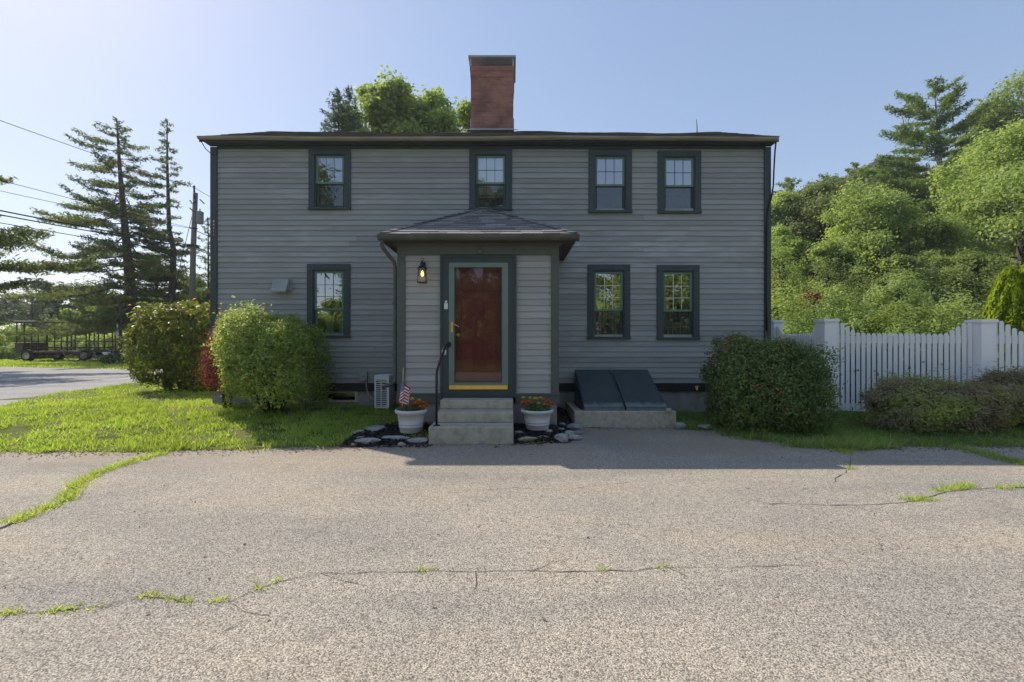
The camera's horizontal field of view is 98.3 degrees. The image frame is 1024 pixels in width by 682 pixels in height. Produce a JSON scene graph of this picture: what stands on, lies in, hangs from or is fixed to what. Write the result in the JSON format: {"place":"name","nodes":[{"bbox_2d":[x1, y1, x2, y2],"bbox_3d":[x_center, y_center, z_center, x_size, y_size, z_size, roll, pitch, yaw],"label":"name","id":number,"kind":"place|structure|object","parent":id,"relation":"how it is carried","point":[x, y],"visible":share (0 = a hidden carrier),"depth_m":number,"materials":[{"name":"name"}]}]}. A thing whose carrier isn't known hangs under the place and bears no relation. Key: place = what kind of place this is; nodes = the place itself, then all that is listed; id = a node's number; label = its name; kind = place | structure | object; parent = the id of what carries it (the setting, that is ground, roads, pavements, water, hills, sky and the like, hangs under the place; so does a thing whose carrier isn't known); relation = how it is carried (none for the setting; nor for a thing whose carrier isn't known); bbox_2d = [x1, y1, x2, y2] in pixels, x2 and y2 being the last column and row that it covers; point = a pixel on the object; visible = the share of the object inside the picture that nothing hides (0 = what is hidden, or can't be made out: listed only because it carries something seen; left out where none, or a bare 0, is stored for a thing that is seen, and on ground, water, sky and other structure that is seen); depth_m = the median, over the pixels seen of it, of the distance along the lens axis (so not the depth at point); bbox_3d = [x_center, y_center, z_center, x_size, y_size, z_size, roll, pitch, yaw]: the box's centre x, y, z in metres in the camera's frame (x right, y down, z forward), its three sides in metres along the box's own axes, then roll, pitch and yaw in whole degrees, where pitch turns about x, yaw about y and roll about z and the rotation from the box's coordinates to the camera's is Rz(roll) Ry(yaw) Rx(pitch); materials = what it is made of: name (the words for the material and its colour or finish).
{"place":"outdoors","nodes":[
{"label":"outdoors","id":0,"kind":"place"},
{"bbox_2d":[0,367,199,404],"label":"road","id":1,"kind":"structure","parent":0,"point":[20,382],"depth_m":13.73,"materials":[{"name":"grey asphalt"}]},
{"bbox_2d":[0,357,205,368],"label":"verge grass","id":2,"kind":"structure","parent":0,"point":[55,363],"depth_m":22.64,"materials":[{"name":"green plant"}]},
{"bbox_2d":[0,428,1023,681],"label":"driveway","id":3,"kind":"structure","parent":0,"point":[352,596],"depth_m":2.81,"materials":[{"name":"grey asphalt"}]},
{"bbox_2d":[0,449,175,524],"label":"crack weeds","id":4,"kind":"object","parent":3,"relation":"on","point":[83,480],"visible":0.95,"depth_m":4.17,"materials":[{"name":"green plant"}]},
{"bbox_2d":[0,399,399,453],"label":"lawn grass","id":5,"kind":"structure","parent":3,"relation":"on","point":[126,409],"depth_m":6.82,"materials":[{"name":"green plant"}]},
{"bbox_2d":[0,562,673,617],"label":"crack weeds","id":6,"kind":"object","parent":3,"relation":"on","point":[7,611],"visible":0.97,"depth_m":2.42,"materials":[{"name":"green plant"}]},
{"bbox_2d":[339,421,433,447],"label":"mulch chips","id":7,"kind":"object","parent":3,"relation":"on","point":[384,432],"visible":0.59,"depth_m":6.32,"materials":[{"name":"black wood"}]},
{"bbox_2d":[395,407,426,433],"bbox_3d":[-1.500,1.177,6.580,0.474,0.335,0.474,0,0,0],"label":"flower pot","id":8,"kind":"object","parent":7,"relation":"on","point":[411,422],"visible":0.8,"depth_m":6.42,"materials":[{"name":"white plastic"}]},
{"bbox_2d":[399,368,409,408],"bbox_3d":[-1.583,0.740,6.524,0.160,0.691,0.068,0,0,0],"label":"flag","id":9,"kind":"object","parent":8,"relation":"in","point":[404,395],"visible":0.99,"depth_m":6.53,"materials":[{"name":"multicoloured fabric"}]},
{"bbox_2d":[397,397,427,410],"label":"marigold plant","id":10,"kind":"object","parent":8,"relation":"in","point":[417,405],"visible":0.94,"depth_m":6.50,"materials":[{"name":"orange plant"}]},
{"bbox_2d":[0,427,1023,461],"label":"leaf litter","id":11,"kind":"object","parent":3,"relation":"on","point":[45,452],"visible":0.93,"depth_m":5.77,"materials":[{"name":"brown plant"}]},
{"bbox_2d":[511,407,576,445],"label":"mulch chips","id":12,"kind":"object","parent":3,"relation":"on","point":[565,417],"visible":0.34,"depth_m":6.64,"materials":[{"name":"black wood"}]},
{"bbox_2d":[521,407,553,430],"bbox_3d":[0.385,1.185,6.750,0.504,0.300,0.504,0,0,0],"label":"flower pot","id":13,"kind":"object","parent":12,"relation":"on","point":[539,420],"visible":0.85,"depth_m":6.58,"materials":[{"name":"white plastic"}]},
{"bbox_2d":[519,396,554,410],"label":"marigold plant","id":14,"kind":"object","parent":13,"relation":"in","point":[543,407],"visible":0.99,"depth_m":6.68,"materials":[{"name":"green plant"}]},
{"bbox_2d":[821,446,1023,502],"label":"crack weeds","id":15,"kind":"object","parent":3,"relation":"on","point":[959,485],"visible":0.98,"depth_m":4.25,"materials":[{"name":"green plant"}]},
{"bbox_2d":[938,443,1023,465],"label":"crack weeds","id":16,"kind":"object","parent":3,"relation":"on","point":[987,454],"visible":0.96,"depth_m":5.46,"materials":[{"name":"green plant"}]},
{"bbox_2d":[0,238,1023,452],"bbox_3d":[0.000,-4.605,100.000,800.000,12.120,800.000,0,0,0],"label":"ground","id":17,"kind":"structure","parent":0,"point":[240,433],"depth_m":6.64,"materials":[{"name":"green plant"}]},
{"bbox_2d":[0,322,30,345],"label":"field bush","id":18,"kind":"object","parent":17,"relation":"on","point":[2,336],"visible":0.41,"depth_m":29.96,"materials":[{"name":"green plant"}]},
{"bbox_2d":[0,299,41,324],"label":"broadleaf tree","id":19,"kind":"object","parent":17,"relation":"on","point":[9,315],"visible":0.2,"depth_m":55.54,"materials":[{"name":"green plant"}]},
{"bbox_2d":[0,324,50,342],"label":"field bush","id":20,"kind":"object","parent":17,"relation":"on","point":[14,328],"visible":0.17,"depth_m":30.52,"materials":[{"name":"green plant"}]},
{"bbox_2d":[0,338,57,359],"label":"field bush","id":21,"kind":"object","parent":17,"relation":"on","point":[7,351],"visible":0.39,"depth_m":28.58,"materials":[{"name":"green plant"}]},
{"bbox_2d":[0,286,58,335],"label":"tree","id":22,"kind":"object","parent":17,"relation":"on","point":[27,312],"visible":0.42,"depth_m":43.84,"materials":[{"name":"green plant"}]},
{"bbox_2d":[21,279,78,328],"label":"broadleaf tree","id":23,"kind":"object","parent":17,"relation":"on","point":[55,303],"visible":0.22,"depth_m":47.42,"materials":[{"name":"green plant"}]},
{"bbox_2d":[0,175,104,292],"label":"pine tree","id":24,"kind":"object","parent":17,"relation":"on","point":[9,239],"visible":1,"depth_m":17.59,"materials":[{"name":"green plant"}]},
{"bbox_2d":[49,308,82,340],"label":"broadleaf tree","id":25,"kind":"object","parent":17,"relation":"on","point":[71,312],"visible":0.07,"depth_m":36.19,"materials":[{"name":"green plant"}]},
{"bbox_2d":[13,320,128,360],"bbox_3d":[-27.136,0.000,26.992,6.257,2.440,1.995,0,0,0],"label":"hay wagon","id":26,"kind":"object","parent":17,"relation":"on","point":[29,351],"visible":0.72,"depth_m":26.12,"materials":[{"name":"metal"}]},
{"bbox_2d":[48,334,102,357],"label":"field bush","id":27,"kind":"object","parent":17,"relation":"on","point":[57,344],"visible":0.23,"depth_m":30.30,"materials":[{"name":"green plant"}]},
{"bbox_2d":[63,338,124,361],"bbox_3d":[-23.570,0.540,25.005,2.496,1.367,1.109,0,0,0],"label":"hay rake","id":28,"kind":"object","parent":17,"relation":"on","point":[95,350],"visible":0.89,"depth_m":24.97,"materials":[{"name":"grey metal"}]},
{"bbox_2d":[0,115,202,353],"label":"spruce tree","id":29,"kind":"object","parent":17,"relation":"on","point":[102,321],"visible":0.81,"depth_m":25.39,"materials":[{"name":"green plant"}]},
{"bbox_2d":[98,352,122,363],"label":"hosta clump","id":30,"kind":"object","parent":17,"relation":"on","point":[106,359],"visible":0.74,"depth_m":22.91,"materials":[{"name":"green plant"}]},
{"bbox_2d":[17,381,212,402],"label":"lawn grass","id":31,"kind":"structure","parent":17,"relation":"on","point":[108,396],"depth_m":9.85,"materials":[{"name":"green plant"}]},
{"bbox_2d":[115,302,121,352],"bbox_3d":[-21.723,-0.425,24.481,0.252,3.491,0.215,0,0,0],"label":"sign post","id":32,"kind":"object","parent":17,"relation":"on","point":[118,333],"visible":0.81,"depth_m":24.43,"materials":[{"name":"grey metal"}]},
{"bbox_2d":[84,253,206,344],"bbox_3d":[-23.852,-2.411,29.988,7.228,7.271,6.778,0,0,0],"label":"pine tree","id":33,"kind":"object","parent":17,"relation":"on","point":[157,298],"visible":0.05,"depth_m":29.10,"materials":[{"name":"green plant"}]},
{"bbox_2d":[104,118,203,324],"bbox_3d":[-22.877,-6.425,28.133,5.098,15.290,5.698,0,0,-43],"label":"spruce tree","id":34,"kind":"object","parent":17,"relation":"on","point":[172,259],"visible":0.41,"depth_m":27.87,"materials":[{"name":"green plant"}]},
{"bbox_2d":[116,298,209,390],"bbox_3d":[-8.004,0.071,10.963,2.289,2.337,2.224,0,0,0],"label":"rhododendron","id":35,"kind":"object","parent":17,"relation":"on","point":[181,373],"visible":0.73,"depth_m":10.33,"materials":[{"name":"green plant"}]},
{"bbox_2d":[176,217,209,325],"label":"spruce tree","id":36,"kind":"object","parent":17,"relation":"on","point":[200,277],"visible":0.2,"depth_m":30.91,"materials":[{"name":"green plant"}]},
{"bbox_2d":[187,185,204,360],"bbox_3d":[-17.073,-3.485,23.960,0.966,9.896,0.480,0,0,0],"label":"utility pole","id":37,"kind":"object","parent":17,"relation":"on","point":[197,217],"visible":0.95,"depth_m":23.89,"materials":[{"name":"brown wood"}]},
{"bbox_2d":[0,210,209,252],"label":"power line","id":38,"kind":"object","parent":37,"relation":"attached to","point":[94,228],"visible":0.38,"depth_m":18.79,"materials":[{"name":"black rubber"}]},
{"bbox_2d":[0,214,209,254],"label":"power line","id":39,"kind":"object","parent":37,"relation":"attached to","point":[94,231],"visible":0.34,"depth_m":18.86,"materials":[{"name":"black rubber"}]},
{"bbox_2d":[191,319,244,408],"bbox_3d":[-5.015,0.358,7.812,1.015,1.757,1.184,0,0,0],"label":"barberry","id":40,"kind":"object","parent":17,"relation":"on","point":[208,369],"visible":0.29,"depth_m":7.52,"materials":[{"name":"red plant"}]},
{"bbox_2d":[200,296,342,413],"bbox_3d":[-4.071,0.247,7.465,1.932,1.998,2.181,0,0,0],"label":"rounded bush","id":41,"kind":"object","parent":17,"relation":"on","point":[242,369],"visible":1,"depth_m":6.97,"materials":[{"name":"green plant"}]},
{"bbox_2d":[320,87,359,131],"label":"spruce tree","id":42,"kind":"object","parent":17,"relation":"on","point":[333,118],"visible":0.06,"depth_m":22.79,"materials":[{"name":"green plant"}]},
{"bbox_2d":[324,85,366,131],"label":"spruce tree","id":43,"kind":"object","parent":17,"relation":"on","point":[353,119],"visible":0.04,"depth_m":23.87,"materials":[{"name":"green plant"}]},
{"bbox_2d":[333,81,395,132],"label":"maple tree","id":44,"kind":"object","parent":17,"relation":"on","point":[364,95],"visible":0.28,"depth_m":26.33,"materials":[{"name":"green plant"}]},
{"bbox_2d":[374,374,394,409],"bbox_3d":[-2.325,0.947,8.087,0.268,0.666,0.394,0,0,0],"label":"air conditioner","id":45,"kind":"object","parent":17,"relation":"on","point":[384,398],"visible":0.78,"depth_m":7.90,"materials":[{"name":"white paint"}]},
{"bbox_2d":[360,64,436,132],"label":"maple tree","id":46,"kind":"object","parent":17,"relation":"on","point":[410,114],"visible":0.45,"depth_m":26.58,"materials":[{"name":"green plant"}]},
{"bbox_2d":[413,84,468,132],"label":"maple tree","id":47,"kind":"object","parent":17,"relation":"on","point":[444,117],"visible":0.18,"depth_m":27.21,"materials":[{"name":"green plant"}]},
{"bbox_2d":[455,97,470,131],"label":"maple tree","id":48,"kind":"object","parent":17,"relation":"on","point":[464,109],"visible":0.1,"depth_m":28.59,"materials":[{"name":"green plant"}]},
{"bbox_2d":[429,342,512,443],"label":"concrete steps","id":49,"kind":"structure","parent":17,"relation":"on","point":[473,420],"depth_m":6.36,"materials":[{"name":"grey concrete"}]},
{"bbox_2d":[197,55,778,424],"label":"house","id":50,"kind":"structure","parent":17,"relation":"on","point":[499,253],"depth_m":8.41,"materials":[{"name":"grey paint"}]},
{"bbox_2d":[307,148,350,209],"bbox_3d":[-3.460,-3.071,8.465,0.810,1.162,0.210,0,0,0],"label":"window","id":51,"kind":"structure","parent":50,"relation":"in","point":[314,154],"depth_m":8.38,"materials":[{"name":"green paint"}]},
{"bbox_2d":[307,264,350,337],"bbox_3d":[-3.480,-0.763,8.500,0.830,1.394,0.280,0,0,0],"label":"window","id":52,"kind":"structure","parent":50,"relation":"in","point":[312,269],"depth_m":8.38,"materials":[{"name":"green paint"}]},
{"bbox_2d":[309,391,357,401],"bbox_3d":[-3.382,1.287,8.668,0.913,0.666,0.565,0,0,0],"label":"basement window","id":53,"kind":"structure","parent":50,"relation":"in","point":[338,396],"depth_m":8.90,"materials":[{"name":"black glass"}]},
{"bbox_2d":[455,268,500,381],"bbox_3d":[-0.529,-0.227,7.099,0.900,1.987,0.111,0,0,0],"label":"entry door","id":54,"kind":"structure","parent":50,"relation":"in","point":[477,290],"depth_m":7.11,"materials":[{"name":"red paint"}]},
{"bbox_2d":[449,263,507,388],"bbox_3d":[-0.529,-0.238,6.984,0.940,2.005,0.097,0,0,0],"label":"storm door","id":55,"kind":"structure","parent":50,"relation":"in","point":[503,384],"depth_m":6.99,"materials":[{"name":"paint"}]},
{"bbox_2d":[469,148,511,210],"bbox_3d":[-0.404,-3.066,8.465,0.820,1.172,0.210,0,0,0],"label":"window","id":56,"kind":"structure","parent":50,"relation":"in","point":[490,169],"depth_m":8.42,"materials":[{"name":"green paint"}]},
{"bbox_2d":[587,264,630,338],"bbox_3d":[1.839,-0.743,8.500,0.820,1.414,0.280,0,0,0],"label":"window","id":57,"kind":"structure","parent":50,"relation":"in","point":[620,317],"depth_m":8.40,"materials":[{"name":"green paint"}]},
{"bbox_2d":[588,149,632,212],"bbox_3d":[1.864,-3.031,8.465,0.830,1.202,0.210,0,0,0],"label":"window","id":58,"kind":"structure","parent":50,"relation":"in","point":[625,155],"depth_m":8.38,"materials":[{"name":"green paint"}]},
{"bbox_2d":[656,265,700,339],"bbox_3d":[3.152,-0.732,8.500,0.820,1.414,0.280,0,0,0],"label":"window","id":59,"kind":"structure","parent":50,"relation":"in","point":[662,283],"depth_m":8.40,"materials":[{"name":"green paint"}]},
{"bbox_2d":[657,150,701,213],"bbox_3d":[3.177,-3.016,8.465,0.830,1.192,0.210,0,0,0],"label":"window","id":60,"kind":"structure","parent":50,"relation":"in","point":[694,156],"depth_m":8.38,"materials":[{"name":"green paint"}]},
{"bbox_2d":[566,369,675,427],"bbox_3d":[1.855,1.023,7.820,1.670,0.994,1.160,0,0,0],"label":"cellar bulkhead","id":61,"kind":"object","parent":17,"relation":"on","point":[599,401],"visible":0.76,"depth_m":7.45,"materials":[{"name":"concrete"}]},
{"bbox_2d":[575,370,624,410],"bbox_3d":[1.524,0.845,7.834,0.668,0.611,1.089,0,0,0],"label":"door leaf","id":62,"kind":"structure","parent":61,"relation":"in","point":[598,390],"depth_m":7.70,"materials":[{"name":"paint"}]},
{"bbox_2d":[612,370,666,410],"bbox_3d":[2.221,0.845,7.834,0.678,0.611,1.089,0,0,0],"label":"door leaf","id":63,"kind":"structure","parent":61,"relation":"in","point":[638,389],"depth_m":7.70,"materials":[{"name":"paint"}]},
{"bbox_2d":[696,331,847,434],"bbox_3d":[3.975,0.618,6.968,1.961,1.588,1.658,0,0,0],"label":"square hedge","id":64,"kind":"object","parent":17,"relation":"on","point":[792,393],"visible":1,"depth_m":6.50,"materials":[{"name":"green plant"}]},
{"bbox_2d":[676,416,907,450],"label":"edge weeds","id":65,"kind":"object","parent":17,"relation":"on","point":[868,445],"visible":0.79,"depth_m":5.98,"materials":[{"name":"green plant"}]},
{"bbox_2d":[771,187,817,269],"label":"broadleaf tree","id":66,"kind":"object","parent":17,"relation":"on","point":[781,205],"visible":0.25,"depth_m":37.02,"materials":[{"name":"green plant"}]},
{"bbox_2d":[771,224,818,315],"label":"broadleaf tree","id":67,"kind":"object","parent":17,"relation":"on","point":[798,243],"visible":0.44,"depth_m":24.72,"materials":[{"name":"green plant"}]},
{"bbox_2d":[771,232,819,333],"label":"thicket","id":68,"kind":"object","parent":17,"relation":"on","point":[797,277],"visible":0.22,"depth_m":17.60,"materials":[{"name":"green plant"}]},
{"bbox_2d":[771,280,827,333],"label":"thicket","id":69,"kind":"object","parent":17,"relation":"on","point":[794,329],"visible":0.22,"depth_m":13.38,"materials":[{"name":"green plant"}]},
{"bbox_2d":[771,177,829,264],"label":"pine tree","id":70,"kind":"object","parent":17,"relation":"on","point":[790,184],"visible":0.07,"depth_m":57.33,"materials":[{"name":"green plant"}]},
{"bbox_2d":[787,238,873,335],"bbox_3d":[17.420,-2.485,24.000,4.444,6.086,4.060,0,0,0],"label":"broadleaf tree","id":71,"kind":"object","parent":17,"relation":"on","point":[847,260],"visible":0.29,"depth_m":23.44,"materials":[{"name":"green plant"}]},
{"bbox_2d":[778,279,883,363],"bbox_3d":[10.947,-0.595,15.642,3.428,3.898,3.546,0,0,35],"label":"thicket","id":72,"kind":"object","parent":17,"relation":"on","point":[827,305],"visible":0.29,"depth_m":15.06,"materials":[{"name":"green plant"}]},
{"bbox_2d":[774,174,901,283],"bbox_3d":[25.572,-8.914,36.720,8.998,9.345,8.944,0,0,0],"label":"broadleaf tree","id":73,"kind":"object","parent":17,"relation":"on","point":[817,195],"visible":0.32,"depth_m":35.54,"materials":[{"name":"green plant"}]},
{"bbox_2d":[804,257,903,330],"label":"thicket","id":74,"kind":"object","parent":17,"relation":"on","point":[837,273],"visible":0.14,"depth_m":18.56,"materials":[{"name":"green plant"}]},
{"bbox_2d":[839,348,876,403],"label":"shade shrub","id":75,"kind":"object","parent":17,"relation":"on","point":[850,373],"visible":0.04,"depth_m":9.09,"materials":[{"name":"green plant"}]},
{"bbox_2d":[830,161,893,189],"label":"pine tree","id":76,"kind":"object","parent":17,"relation":"on","point":[850,170],"visible":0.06,"depth_m":56.58,"materials":[{"name":"green plant"}]},
{"bbox_2d":[806,278,918,372],"bbox_3d":[11.722,-0.443,14.847,3.902,3.622,3.714,0,0,0],"label":"thicket","id":77,"kind":"object","parent":17,"relation":"on","point":[855,317],"visible":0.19,"depth_m":14.48,"materials":[{"name":"green plant"}]},
{"bbox_2d":[830,164,897,254],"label":"broadleaf tree","id":78,"kind":"object","parent":17,"relation":"on","point":[869,181],"visible":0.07,"depth_m":54.17,"materials":[{"name":"green plant"}]},
{"bbox_2d":[840,343,931,402],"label":"shade shrub","id":79,"kind":"object","parent":17,"relation":"on","point":[881,363],"visible":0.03,"depth_m":9.14,"materials":[{"name":"green plant"}]},
{"bbox_2d":[796,177,984,305],"bbox_3d":[24.682,-6.647,30.222,9.336,8.705,9.176,0,0,0],"label":"broadleaf tree","id":80,"kind":"object","parent":17,"relation":"on","point":[876,217],"visible":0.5,"depth_m":28.98,"materials":[{"name":"green plant"}]},
{"bbox_2d":[845,247,942,334],"bbox_3d":[14.926,-1.376,17.341,3.977,5.182,3.780,0,0,0],"label":"thicket","id":81,"kind":"object","parent":17,"relation":"on","point":[899,286],"visible":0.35,"depth_m":17.08,"materials":[{"name":"green plant"}]},
{"bbox_2d":[771,319,1023,415],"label":"picket fence","id":82,"kind":"object","parent":17,"relation":"on","point":[982,339],"visible":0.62,"depth_m":8.01,"materials":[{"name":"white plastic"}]},
{"bbox_2d":[839,349,943,409],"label":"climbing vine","id":83,"kind":"object","parent":82,"relation":"attached to","point":[909,368],"visible":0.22,"depth_m":8.29,"materials":[{"name":"green plant"}]},
{"bbox_2d":[869,251,950,319],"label":"broadleaf tree","id":84,"kind":"object","parent":17,"relation":"on","point":[911,260],"visible":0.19,"depth_m":21.72,"materials":[{"name":"green plant"}]},
{"bbox_2d":[850,296,978,377],"bbox_3d":[11.684,-0.005,12.946,2.354,2.796,3.781,0,0,19],"label":"thicket","id":85,"kind":"object","parent":17,"relation":"on","point":[899,328],"visible":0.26,"depth_m":12.62,"materials":[{"name":"green plant"}]},
{"bbox_2d":[890,166,958,227],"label":"pine tree","id":86,"kind":"object","parent":17,"relation":"on","point":[923,197],"visible":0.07,"depth_m":42.35,"materials":[{"name":"green plant"}]},
{"bbox_2d":[878,211,971,305],"bbox_3d":[25.385,-4.833,27.156,4.820,6.099,4.858,0,0,32],"label":"broadleaf tree","id":87,"kind":"object","parent":17,"relation":"on","point":[934,224],"visible":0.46,"depth_m":26.64,"materials":[{"name":"green plant"}]},
{"bbox_2d":[854,71,1003,255],"bbox_3d":[37.496,-14.347,40.266,11.459,17.894,11.368,0,0,0],"label":"white pine","id":88,"kind":"object","parent":17,"relation":"on","point":[909,136],"visible":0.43,"depth_m":39.00,"materials":[{"name":"green plant"}]},
{"bbox_2d":[883,256,982,347],"bbox_3d":[17.563,-1.259,18.517,3.070,4.583,3.785,0,0,0],"label":"thicket","id":89,"kind":"object","parent":17,"relation":"on","point":[937,290],"visible":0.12,"depth_m":18.07,"materials":[{"name":"green plant"}]},
{"bbox_2d":[852,365,1023,433],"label":"bush","id":90,"kind":"object","parent":17,"relation":"on","point":[893,404],"visible":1,"depth_m":6.62,"materials":[{"name":"green plant"}]},
{"bbox_2d":[909,274,987,373],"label":"thicket","id":91,"kind":"object","parent":17,"relation":"on","point":[973,311],"visible":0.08,"depth_m":13.65,"materials":[{"name":"green plant"}]},
{"bbox_2d":[880,114,1023,278],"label":"broadleaf tree","id":92,"kind":"object","parent":17,"relation":"on","point":[994,168],"visible":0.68,"depth_m":27.07,"materials":[{"name":"green plant"}]},
{"bbox_2d":[891,247,1017,315],"bbox_3d":[22.063,-2.338,21.792,4.659,4.776,3.986,0,0,0],"label":"broadleaf tree","id":93,"kind":"object","parent":17,"relation":"on","point":[983,259],"visible":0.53,"depth_m":21.42,"materials":[{"name":"green plant"}]},
{"bbox_2d":[914,345,1011,382],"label":"shade shrub","id":94,"kind":"object","parent":17,"relation":"on","point":[949,361],"visible":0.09,"depth_m":8.84,"materials":[{"name":"green plant"}]},
{"bbox_2d":[930,259,1013,345],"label":"thicket","id":95,"kind":"object","parent":17,"relation":"on","point":[990,281],"visible":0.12,"depth_m":18.07,"materials":[{"name":"green plant"}]},
{"bbox_2d":[954,142,1021,241],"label":"broadleaf tree","id":96,"kind":"object","parent":17,"relation":"on","point":[997,213],"visible":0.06,"depth_m":46.04,"materials":[{"name":"green plant"}]},
{"bbox_2d":[953,108,1023,240],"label":"broadleaf tree","id":97,"kind":"object","parent":17,"relation":"on","point":[985,123],"visible":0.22,"depth_m":46.15,"materials":[{"name":"green plant"}]},
{"bbox_2d":[958,66,1023,208],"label":"broadleaf tree","id":98,"kind":"object","parent":17,"relation":"on","point":[1001,102],"visible":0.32,"depth_m":45.41,"materials":[{"name":"green plant"}]},
{"bbox_2d":[961,361,1023,425],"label":"heath","id":99,"kind":"object","parent":17,"relation":"on","point":[1011,383],"visible":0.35,"depth_m":7.08,"materials":[{"name":"green plant"}]},
{"bbox_2d":[981,266,1023,371],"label":"arborvitae","id":100,"kind":"object","parent":17,"relation":"on","point":[1005,296],"visible":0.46,"depth_m":10.03,"materials":[{"name":"green plant"}]},
{"bbox_2d":[0,0,1023,303],"label":"sky","id":101,"kind":"structure","parent":0,"point":[818,76],"materials":[{"name":"blue"}]},
{"bbox_2d":[674,400,1023,448],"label":"lawn grass","id":102,"kind":"structure","parent":0,"point":[975,440],"depth_m":6.51,"materials":[{"name":"green plant"}]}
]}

